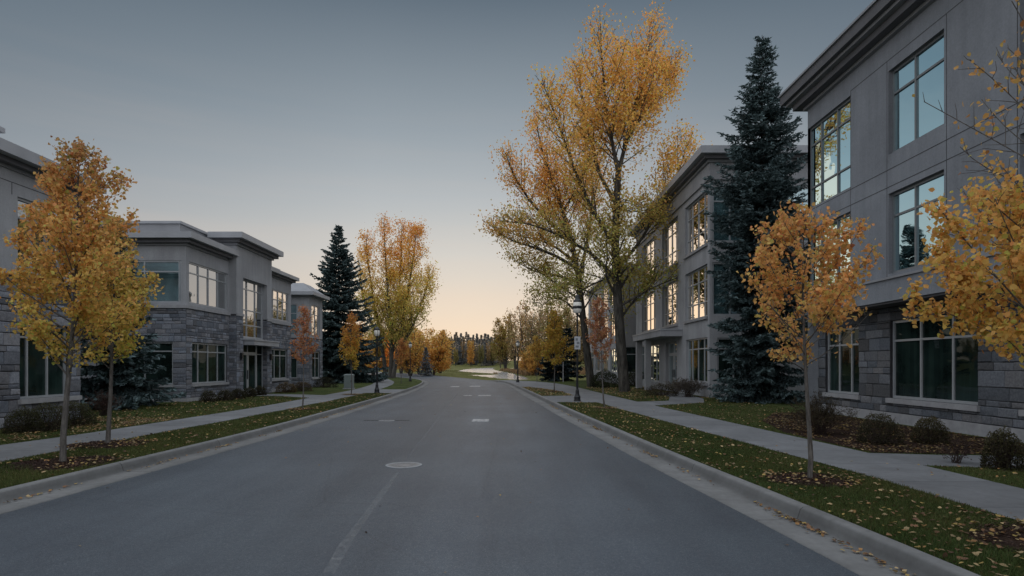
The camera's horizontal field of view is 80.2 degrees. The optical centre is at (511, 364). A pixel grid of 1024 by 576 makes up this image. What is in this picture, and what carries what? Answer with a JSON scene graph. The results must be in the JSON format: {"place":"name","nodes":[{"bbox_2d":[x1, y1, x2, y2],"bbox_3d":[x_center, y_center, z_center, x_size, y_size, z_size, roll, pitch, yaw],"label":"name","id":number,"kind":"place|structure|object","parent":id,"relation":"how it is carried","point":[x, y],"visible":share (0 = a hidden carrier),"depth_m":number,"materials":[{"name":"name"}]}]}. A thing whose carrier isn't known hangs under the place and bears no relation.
{"place":"outdoors","nodes":[
{"label":"outdoors","id":0,"kind":"place"},
{"bbox_2d":[0,126,106,428],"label":"office building","id":1,"kind":"structure","parent":0,"point":[31,377],"depth_m":16.73,"materials":[{"name":"grey paint"}]},
{"bbox_2d":[18,197,61,269],"bbox_3d":[-13.585,-3.625,17.450,0.070,1.946,1.696,0,0,0],"label":"window","id":2,"kind":"structure","parent":1,"relation":"in","point":[21,201],"depth_m":17.03,"materials":[{"name":"glass"}]},
{"bbox_2d":[19,324,65,398],"bbox_3d":[-13.605,-0.100,17.580,0.070,2.096,1.836,0,0,0],"label":"window","id":3,"kind":"structure","parent":1,"relation":"in","point":[38,378],"depth_m":17.49,"materials":[{"name":"glass"}]},
{"bbox_2d":[0,382,372,443],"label":"lawn","id":4,"kind":"structure","parent":0,"point":[326,390],"depth_m":26.71,"materials":[{"name":"green plant"}]},
{"bbox_2d":[0,406,46,434],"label":"shrub","id":5,"kind":"object","parent":4,"relation":"on","point":[18,415],"visible":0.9,"depth_m":15.12,"materials":[{"name":"green plant"}]},
{"bbox_2d":[24,401,71,432],"bbox_3d":[-11.892,1.325,15.615,1.036,0.771,1.008,0,0,-25],"label":"shrub","id":6,"kind":"object","parent":4,"relation":"on","point":[48,419],"visible":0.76,"depth_m":15.48,"materials":[{"name":"green plant"}]},
{"bbox_2d":[56,401,98,426],"bbox_3d":[-12.113,1.360,16.974,0.982,0.702,0.962,0,0,0],"label":"shrub","id":7,"kind":"object","parent":4,"relation":"on","point":[79,420],"visible":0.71,"depth_m":16.92,"materials":[{"name":"green plant"}]},
{"bbox_2d":[85,390,124,415],"bbox_3d":[-13.588,1.246,20.293,1.135,0.918,1.202,0,0,0],"label":"shrub","id":8,"kind":"object","parent":4,"relation":"on","point":[103,401],"visible":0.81,"depth_m":20.17,"materials":[{"name":"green plant"}]},
{"bbox_2d":[80,217,186,410],"bbox_3d":[-15.890,-1.655,24.359,4.919,8.607,5.182,0,0,0],"label":"spruce tree","id":9,"kind":"object","parent":4,"relation":"on","point":[135,391],"visible":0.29,"depth_m":23.91,"materials":[{"name":"green plant"}]},
{"bbox_2d":[198,390,218,401],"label":"shrub","id":10,"kind":"object","parent":4,"relation":"on","point":[207,397],"visible":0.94,"depth_m":27.68,"materials":[{"name":"green plant"}]},
{"bbox_2d":[217,389,234,400],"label":"shrub","id":11,"kind":"object","parent":4,"relation":"on","point":[225,395],"visible":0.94,"depth_m":28.65,"materials":[{"name":"green plant"}]},
{"bbox_2d":[275,382,296,392],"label":"shrub","id":12,"kind":"object","parent":4,"relation":"on","point":[285,386],"visible":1,"depth_m":37.22,"materials":[{"name":"green plant"}]},
{"bbox_2d":[313,376,337,387],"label":"shrub","id":13,"kind":"object","parent":4,"relation":"on","point":[324,382],"visible":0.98,"depth_m":45.64,"materials":[{"name":"green plant"}]},
{"bbox_2d":[309,224,388,383],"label":"spruce tree","id":14,"kind":"object","parent":4,"relation":"on","point":[335,368],"visible":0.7,"depth_m":57.48,"materials":[{"name":"green plant"}]},
{"bbox_2d":[80,221,298,401],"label":"office building","id":15,"kind":"structure","parent":0,"point":[221,313],"depth_m":30.43,"materials":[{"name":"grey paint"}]},
{"bbox_2d":[97,342,172,383],"bbox_3d":[-17.250,-0.075,27.885,3.496,1.946,0.070,0,0,0],"label":"window","id":16,"kind":"structure","parent":15,"relation":"in","point":[166,348],"depth_m":27.90,"materials":[{"name":"glass"}]},
{"bbox_2d":[133,261,180,301],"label":"window","id":17,"kind":"structure","parent":15,"relation":"in","point":[169,271],"depth_m":27.89,"materials":[{"name":"glass"}]},
{"bbox_2d":[189,262,226,309],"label":"window","id":18,"kind":"structure","parent":15,"relation":"in","point":[207,286],"depth_m":29.92,"materials":[{"name":"glass"}]},
{"bbox_2d":[192,342,225,383],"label":"window","id":19,"kind":"structure","parent":15,"relation":"in","point":[208,360],"depth_m":30.04,"materials":[{"name":"glass"}]},
{"bbox_2d":[243,353,247,392],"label":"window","id":20,"kind":"structure","parent":15,"relation":"in","point":[245,364],"depth_m":33.78,"materials":[{"name":"glass"}]},
{"bbox_2d":[248,353,255,391],"bbox_3d":[-14.760,0.515,34.525,0.120,2.326,1.146,0,0,0],"label":"door","id":21,"kind":"structure","parent":15,"relation":"in","point":[251,356],"depth_m":34.56,"materials":[{"name":"glass"}]},
{"bbox_2d":[243,279,262,338],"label":"window","id":22,"kind":"structure","parent":15,"relation":"in","point":[252,292],"depth_m":34.69,"materials":[{"name":"glass"}]},
{"bbox_2d":[256,346,262,391],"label":"window","id":23,"kind":"structure","parent":15,"relation":"in","point":[259,349],"depth_m":35.64,"materials":[{"name":"glass"}]},
{"bbox_2d":[272,349,285,378],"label":"window","id":24,"kind":"structure","parent":15,"relation":"in","point":[279,355],"depth_m":39.08,"materials":[{"name":"glass"}]},
{"bbox_2d":[272,289,287,321],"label":"window","id":25,"kind":"structure","parent":15,"relation":"in","point":[279,299],"depth_m":39.21,"materials":[{"name":"glass"}]},
{"bbox_2d":[0,378,393,461],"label":"sidewalk","id":26,"kind":"structure","parent":0,"point":[19,450],"depth_m":16.37,"materials":[{"name":"concrete"}]},
{"bbox_2d":[0,377,421,488],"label":"lawn verge","id":27,"kind":"structure","parent":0,"point":[406,383],"depth_m":47.63,"materials":[{"name":"green plant"}]},
{"bbox_2d":[0,136,164,461],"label":"maple tree","id":28,"kind":"object","parent":27,"relation":"on","point":[88,270],"visible":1,"depth_m":10.31,"materials":[{"name":"orange plant"}]},
{"bbox_2d":[66,211,161,443],"bbox_3d":[-8.371,-0.781,12.860,1.940,5.068,1.900,0,0,0],"label":"maple tree","id":29,"kind":"object","parent":27,"relation":"on","point":[141,311],"visible":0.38,"depth_m":12.91,"materials":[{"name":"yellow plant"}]},
{"bbox_2d":[289,304,318,407],"bbox_3d":[-7.875,-0.270,23.015,1.196,4.045,0.995,0,0,-20],"label":"maple tree","id":30,"kind":"object","parent":27,"relation":"on","point":[304,312],"visible":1,"depth_m":23.00,"materials":[{"name":"orange plant"}]},
{"bbox_2d":[368,389,403,392],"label":"crossing apron","id":31,"kind":"object","parent":27,"relation":"on","point":[388,390],"visible":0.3,"depth_m":40.05,"materials":[{"name":"concrete"}]},
{"bbox_2d":[374,326,379,392],"bbox_3d":[-8.152,-0.330,36.705,0.370,4.060,0.370,0,0,0],"label":"street lamp","id":32,"kind":"object","parent":31,"relation":"on","point":[376,334],"visible":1,"depth_m":36.66,"materials":[{"name":"black metal"}]},
{"bbox_2d":[353,211,441,377],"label":"cottonwood tree","id":33,"kind":"object","parent":27,"relation":"on","point":[401,309],"visible":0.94,"depth_m":78.09,"materials":[{"name":"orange plant"}]},
{"bbox_2d":[393,337,410,382],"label":"maple tree","id":34,"kind":"object","parent":27,"relation":"on","point":[403,348],"visible":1,"depth_m":55.64,"materials":[{"name":"orange plant"}]},
{"bbox_2d":[291,283,329,387],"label":"office building","id":35,"kind":"structure","parent":0,"point":[309,296],"depth_m":45.10,"materials":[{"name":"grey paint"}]},
{"bbox_2d":[291,304,296,334],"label":"window","id":36,"kind":"structure","parent":35,"relation":"in","point":[293,306],"depth_m":45.10,"materials":[{"name":"glass"}]},
{"bbox_2d":[312,305,318,335],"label":"window","id":37,"kind":"structure","parent":35,"relation":"in","point":[315,310],"depth_m":46.72,"materials":[{"name":"glass"}]},
{"bbox_2d":[312,352,318,377],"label":"window","id":38,"kind":"structure","parent":35,"relation":"in","point":[315,361],"depth_m":46.72,"materials":[{"name":"glass"}]},
{"bbox_2d":[0,372,859,575],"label":"road","id":39,"kind":"structure","parent":0,"point":[596,506],"depth_m":7.48,"materials":[{"name":"grey asphalt"}]},
{"bbox_2d":[0,378,428,513],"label":"kerb","id":40,"kind":"structure","parent":39,"relation":"on","point":[95,477],"depth_m":10.96,"materials":[{"name":"concrete"}]},
{"bbox_2d":[385,462,421,467],"bbox_3d":[-1.970,1.824,11.073,0.660,0.010,0.660,0,0,0],"label":"manhole cover","id":41,"kind":"object","parent":39,"relation":"on","point":[403,465],"visible":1,"depth_m":11.01,"materials":[{"name":"metal"}]},
{"bbox_2d":[0,387,1023,575],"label":"fallen leaves","id":42,"kind":"object","parent":39,"relation":"on","point":[808,526],"visible":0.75,"depth_m":12.50,"materials":[{"name":"orange plant"}]},
{"bbox_2d":[498,380,979,575],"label":"kerb","id":43,"kind":"structure","parent":39,"relation":"on","point":[740,495],"depth_m":7.25,"materials":[{"name":"concrete"}]},
{"bbox_2d":[0,0,872,360],"label":"sky","id":44,"kind":"structure","parent":0,"point":[278,123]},
{"bbox_2d":[460,368,527,379],"bbox_3d":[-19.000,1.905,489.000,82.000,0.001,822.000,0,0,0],"label":"water","id":45,"kind":"structure","parent":0,"point":[505,375],"depth_m":119.41,"materials":[{"name":"grey liquid"}]},
{"bbox_2d":[3,361,1016,520],"bbox_3d":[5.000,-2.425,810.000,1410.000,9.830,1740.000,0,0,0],"label":"ground","id":46,"kind":"structure","parent":0,"point":[453,367],"depth_m":132.19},
{"bbox_2d":[362,332,388,375],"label":"birch tree","id":47,"kind":"object","parent":46,"relation":"on","point":[379,355],"visible":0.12,"depth_m":99.61,"materials":[{"name":"orange plant"}]},
{"bbox_2d":[388,335,428,375],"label":"birch tree","id":48,"kind":"object","parent":46,"relation":"on","point":[415,358],"visible":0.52,"depth_m":99.75,"materials":[{"name":"orange plant"}]},
{"bbox_2d":[404,326,437,373],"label":"birch tree","id":49,"kind":"object","parent":46,"relation":"on","point":[431,332],"visible":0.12,"depth_m":117.30,"materials":[{"name":"orange plant"}]},
{"bbox_2d":[418,347,434,375],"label":"spruce tree","id":50,"kind":"object","parent":46,"relation":"on","point":[424,365],"visible":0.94,"depth_m":95.83,"materials":[{"name":"green plant"}]},
{"bbox_2d":[412,329,454,374],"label":"birch tree","id":51,"kind":"object","parent":46,"relation":"on","point":[437,351],"visible":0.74,"depth_m":107.08,"materials":[{"name":"orange plant"}]},
{"bbox_2d":[466,340,474,364],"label":"birch tree","id":52,"kind":"object","parent":46,"relation":"on","point":[470,354],"visible":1,"depth_m":430.44,"materials":[{"name":"orange plant"}]},
{"bbox_2d":[489,312,516,368],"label":"birch tree","id":53,"kind":"object","parent":46,"relation":"on","point":[500,350],"visible":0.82,"depth_m":177.14,"materials":[{"name":"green plant"}]},
{"bbox_2d":[503,307,524,369],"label":"birch tree","id":54,"kind":"object","parent":46,"relation":"on","point":[513,352],"visible":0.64,"depth_m":149.65,"materials":[{"name":"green plant"}]},
{"bbox_2d":[512,299,539,359],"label":"birch tree","id":55,"kind":"object","parent":46,"relation":"on","point":[525,320],"visible":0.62,"depth_m":127.34,"materials":[{"name":"green plant"}]},
{"bbox_2d":[522,307,545,371],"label":"birch tree","id":56,"kind":"object","parent":46,"relation":"on","point":[533,333],"visible":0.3,"depth_m":111.78,"materials":[{"name":"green plant"}]},
{"bbox_2d":[523,345,546,375],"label":"birch tree","id":57,"kind":"object","parent":46,"relation":"on","point":[532,365],"visible":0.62,"depth_m":103.58,"materials":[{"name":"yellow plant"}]},
{"bbox_2d":[528,335,542,364],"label":"maple tree","id":58,"kind":"object","parent":46,"relation":"on","point":[538,347],"visible":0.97,"depth_m":59.69,"materials":[{"name":"yellow plant"}]},
{"bbox_2d":[493,365,585,375],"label":"riverside scrub","id":59,"kind":"object","parent":46,"relation":"on","point":[525,373],"visible":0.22,"depth_m":119.34,"materials":[{"name":"green plant"}]},
{"bbox_2d":[533,300,560,372],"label":"birch tree","id":60,"kind":"object","parent":46,"relation":"on","point":[543,317],"visible":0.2,"depth_m":105.45,"materials":[{"name":"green plant"}]},
{"bbox_2d":[539,299,575,372],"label":"birch tree","id":61,"kind":"object","parent":46,"relation":"on","point":[564,313],"visible":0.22,"depth_m":95.02,"materials":[{"name":"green plant"}]},
{"bbox_2d":[562,309,583,374],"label":"birch tree","id":62,"kind":"object","parent":46,"relation":"on","point":[573,325],"visible":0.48,"depth_m":91.64,"materials":[{"name":"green plant"}]},
{"bbox_2d":[0,380,1023,575],"bbox_3d":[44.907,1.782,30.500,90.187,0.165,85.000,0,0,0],"label":"lawn","id":63,"kind":"structure","parent":0,"point":[582,384],"depth_m":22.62,"materials":[{"name":"green plant"}]},
{"bbox_2d":[473,102,638,386],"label":"cottonwood tree","id":64,"kind":"object","parent":63,"relation":"on","point":[551,182],"visible":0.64,"depth_m":47.18,"materials":[{"name":"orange plant"}]},
{"bbox_2d":[536,316,575,381],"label":"spruce tree","id":65,"kind":"object","parent":63,"relation":"on","point":[550,374],"visible":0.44,"depth_m":62.53,"materials":[{"name":"green plant"}]},
{"bbox_2d":[555,328,585,380],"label":"spruce tree","id":66,"kind":"object","parent":63,"relation":"on","point":[569,330],"visible":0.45,"depth_m":67.25,"materials":[{"name":"green plant"}]},
{"bbox_2d":[487,0,712,391],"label":"cottonwood tree","id":67,"kind":"object","parent":63,"relation":"on","point":[635,110],"visible":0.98,"depth_m":38.16,"materials":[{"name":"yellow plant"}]},
{"bbox_2d":[589,369,618,387],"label":"shrub","id":68,"kind":"object","parent":63,"relation":"on","point":[595,377],"visible":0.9,"depth_m":45.64,"materials":[{"name":"green plant"}]},
{"bbox_2d":[643,382,678,396],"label":"shrub","id":69,"kind":"object","parent":63,"relation":"on","point":[662,390],"visible":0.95,"depth_m":33.10,"materials":[{"name":"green plant"}]},
{"bbox_2d":[641,393,703,405],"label":"path to far right building","id":70,"kind":"structure","parent":63,"relation":"on","point":[679,399],"depth_m":28.06,"materials":[{"name":"concrete"}]},
{"bbox_2d":[668,375,705,396],"bbox_3d":[9.178,1.103,32.049,2.164,1.203,1.990,0,0,44],"label":"shrub","id":71,"kind":"object","parent":63,"relation":"on","point":[690,389],"visible":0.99,"depth_m":31.82,"materials":[{"name":"green plant"}]},
{"bbox_2d":[628,145,807,397],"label":"office building","id":72,"kind":"structure","parent":63,"relation":"on","point":[675,336],"depth_m":35.06,"materials":[{"name":"grey paint"}]},
{"bbox_2d":[644,239,654,279],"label":"window","id":73,"kind":"structure","parent":72,"relation":"in","point":[648,248],"depth_m":45.47,"materials":[{"name":"glass"}]},
{"bbox_2d":[644,292,654,330],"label":"window","id":74,"kind":"structure","parent":72,"relation":"in","point":[649,311],"depth_m":45.90,"materials":[{"name":"glass"}]},
{"bbox_2d":[642,344,658,381],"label":"window","id":75,"kind":"structure","parent":72,"relation":"in","point":[654,348],"depth_m":44.18,"materials":[{"name":"glass"}]},
{"bbox_2d":[664,217,677,268],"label":"window","id":76,"kind":"structure","parent":72,"relation":"in","point":[672,241],"depth_m":39.56,"materials":[{"name":"glass"}]},
{"bbox_2d":[664,280,677,325],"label":"window","id":77,"kind":"structure","parent":72,"relation":"in","point":[671,292],"depth_m":39.57,"materials":[{"name":"glass"}]},
{"bbox_2d":[669,354,673,389],"bbox_3d":[10.410,0.490,39.725,0.120,2.376,1.346,0,0,0],"label":"door","id":78,"kind":"structure","parent":72,"relation":"in","point":[671,356],"depth_m":39.84,"materials":[{"name":"glass"}]},
{"bbox_2d":[687,193,706,253],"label":"window","id":79,"kind":"structure","parent":72,"relation":"in","point":[696,221],"depth_m":34.03,"materials":[{"name":"glass"}]},
{"bbox_2d":[687,265,706,320],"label":"window","id":80,"kind":"structure","parent":72,"relation":"in","point":[696,280],"depth_m":34.02,"materials":[{"name":"glass"}]},
{"bbox_2d":[688,337,706,382],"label":"window","id":81,"kind":"structure","parent":72,"relation":"in","point":[697,356],"depth_m":33.92,"materials":[{"name":"glass"}]},
{"bbox_2d":[712,187,746,241],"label":"window","id":82,"kind":"structure","parent":72,"relation":"in","point":[717,206],"depth_m":31.50,"materials":[{"name":"glass"}]},
{"bbox_2d":[712,262,747,314],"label":"window","id":83,"kind":"structure","parent":72,"relation":"in","point":[716,310],"depth_m":31.51,"materials":[{"name":"glass"}]},
{"bbox_2d":[717,338,752,381],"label":"window","id":84,"kind":"structure","parent":72,"relation":"in","point":[721,365],"depth_m":31.50,"materials":[{"name":"glass"}]},
{"bbox_2d":[700,36,807,403],"bbox_3d":[11.663,-6.351,28.153,5.916,17.898,6.222,0,0,0],"label":"spruce tree","id":85,"kind":"object","parent":63,"relation":"on","point":[762,192],"visible":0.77,"depth_m":27.50,"materials":[{"name":"green plant"}]},
{"bbox_2d":[872,453,1022,467],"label":"walkway","id":86,"kind":"structure","parent":63,"relation":"on","point":[931,460],"depth_m":10.88,"materials":[{"name":"concrete"}]},
{"bbox_2d":[937,438,974,463],"bbox_3d":[7.717,1.479,10.510,0.551,0.450,0.574,0,0,0],"label":"shrub","id":87,"kind":"object","parent":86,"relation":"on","point":[956,452],"visible":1,"depth_m":10.49,"materials":[{"name":"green plant"}]},
{"bbox_2d":[979,425,1023,471],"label":"shrub","id":88,"kind":"object","parent":63,"relation":"on","point":[1009,452],"visible":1,"depth_m":9.90,"materials":[{"name":"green plant"}]},
{"bbox_2d":[585,263,635,383],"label":"office building","id":89,"kind":"structure","parent":0,"point":[610,364],"depth_m":56.83,"materials":[{"name":"grey paint"}]},
{"bbox_2d":[626,346,635,372],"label":"window","id":90,"kind":"structure","parent":89,"relation":"in","point":[631,350],"depth_m":52.61,"materials":[{"name":"glass"}]},
{"bbox_2d":[490,380,1023,520],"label":"sidewalk","id":91,"kind":"structure","parent":0,"point":[1003,499],"depth_m":10.72,"materials":[{"name":"concrete"}]},
{"bbox_2d":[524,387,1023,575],"bbox_3d":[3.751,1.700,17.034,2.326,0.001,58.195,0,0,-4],"label":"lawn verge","id":92,"kind":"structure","parent":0,"point":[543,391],"depth_m":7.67,"materials":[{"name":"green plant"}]},
{"bbox_2d":[1,391,1023,551],"bbox_3d":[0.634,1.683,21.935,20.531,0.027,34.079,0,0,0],"label":"mulch beds","id":93,"kind":"object","parent":92,"relation":"on","point":[837,433],"visible":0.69,"depth_m":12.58,"materials":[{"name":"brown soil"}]},
{"bbox_2d":[339,311,364,393],"bbox_3d":[-9.053,-0.634,34.315,1.430,4.773,1.600,0,0,0],"label":"maple tree","id":94,"kind":"object","parent":93,"relation":"on","point":[350,348],"visible":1,"depth_m":34.21,"materials":[{"name":"orange plant"}]},
{"bbox_2d":[785,389,859,433],"bbox_3d":[7.662,1.153,14.888,1.809,1.105,1.638,0,0,0],"label":"shrub","id":95,"kind":"object","parent":93,"relation":"on","point":[827,414],"visible":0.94,"depth_m":14.79,"materials":[{"name":"brown plant"}]},
{"bbox_2d":[855,410,906,445],"bbox_3d":[7.970,1.357,13.163,0.904,0.708,0.958,0,0,0],"label":"shrub","id":96,"kind":"object","parent":93,"relation":"on","point":[880,439],"visible":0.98,"depth_m":13.06,"materials":[{"name":"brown plant"}]},
{"bbox_2d":[910,415,952,444],"bbox_3d":[9.066,1.401,13.169,0.787,0.620,0.827,0,0,0],"label":"shrub","id":97,"kind":"object","parent":93,"relation":"on","point":[930,436],"visible":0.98,"depth_m":13.07,"materials":[{"name":"green plant"}]},
{"bbox_2d":[540,307,573,390],"bbox_3d":[2.986,-0.938,38.619,2.424,5.380,2.130,0,0,0],"label":"maple tree","id":98,"kind":"object","parent":92,"relation":"on","point":[552,344],"visible":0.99,"depth_m":38.34,"materials":[{"name":"orange plant"}]},
{"bbox_2d":[543,395,593,402],"bbox_3d":[2.702,1.693,30.395,1.841,0.001,6.311,0,0,-3],"label":"crossing apron","id":99,"kind":"object","parent":92,"relation":"on","point":[570,398],"visible":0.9,"depth_m":29.66,"materials":[{"name":"concrete"}]},
{"bbox_2d":[572,294,581,400],"bbox_3d":[3.042,-0.795,28.333,0.460,4.990,0.460,0,0,0],"label":"street lamp","id":100,"kind":"object","parent":99,"relation":"on","point":[577,307],"visible":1,"depth_m":28.26,"materials":[{"name":"black metal"}]},
{"bbox_2d":[585,294,615,406],"bbox_3d":[3.470,-0.500,23.744,1.259,4.509,1.261,0,0,0],"label":"maple tree","id":101,"kind":"object","parent":92,"relation":"on","point":[602,334],"visible":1,"depth_m":23.70,"materials":[{"name":"red plant"}]},
{"bbox_2d":[736,199,883,477],"bbox_3d":[4.369,-0.371,8.850,1.815,4.248,2.347,0,0,44],"label":"maple tree","id":102,"kind":"object","parent":92,"relation":"on","point":[785,227],"visible":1,"depth_m":8.81,"materials":[{"name":"orange plant"}]},
{"bbox_2d":[897,0,1023,367],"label":"maple tree","id":103,"kind":"object","parent":92,"relation":"on","point":[1006,229],"visible":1,"depth_m":5.86,"materials":[{"name":"orange plant"}]},
{"bbox_2d":[778,0,1023,442],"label":"office building","id":104,"kind":"structure","parent":0,"point":[885,151],"depth_m":16.77,"materials":[{"name":"paint"}]},
{"bbox_2d":[810,98,849,206],"bbox_3d":[10.925,-7.125,20.800,0.070,2.946,2.796,0,0,0],"label":"window","id":105,"kind":"structure","parent":104,"relation":"in","point":[829,138],"depth_m":20.87,"materials":[{"name":"blue glass"}]},
{"bbox_2d":[810,213,849,290],"bbox_3d":[10.925,-3.750,20.800,0.070,2.296,2.796,0,0,0],"label":"window","id":106,"kind":"structure","parent":104,"relation":"in","point":[837,222],"depth_m":20.88,"materials":[{"name":"grey glass"}]},
{"bbox_2d":[828,326,858,394],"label":"window","id":107,"kind":"structure","parent":104,"relation":"in","point":[843,370],"depth_m":20.70,"materials":[{"name":"glass"}]},
{"bbox_2d":[892,32,943,152],"bbox_3d":[10.945,-7.220,16.325,0.070,2.396,2.246,0,0,0],"label":"window","id":108,"kind":"structure","parent":104,"relation":"in","point":[922,74],"depth_m":16.38,"materials":[{"name":"glass"}]},
{"bbox_2d":[892,171,943,272],"bbox_3d":[10.945,-3.750,16.325,0.070,2.296,2.246,0,0,0],"label":"window","id":109,"kind":"structure","parent":104,"relation":"in","point":[909,228],"depth_m":16.60,"materials":[{"name":"glass"}]},
{"bbox_2d":[893,313,977,404],"bbox_3d":[11.305,-0.160,16.300,0.070,2.276,3.396,0,0,0],"label":"window","id":110,"kind":"structure","parent":104,"relation":"in","point":[926,366],"depth_m":16.29,"materials":[{"name":"glass"}]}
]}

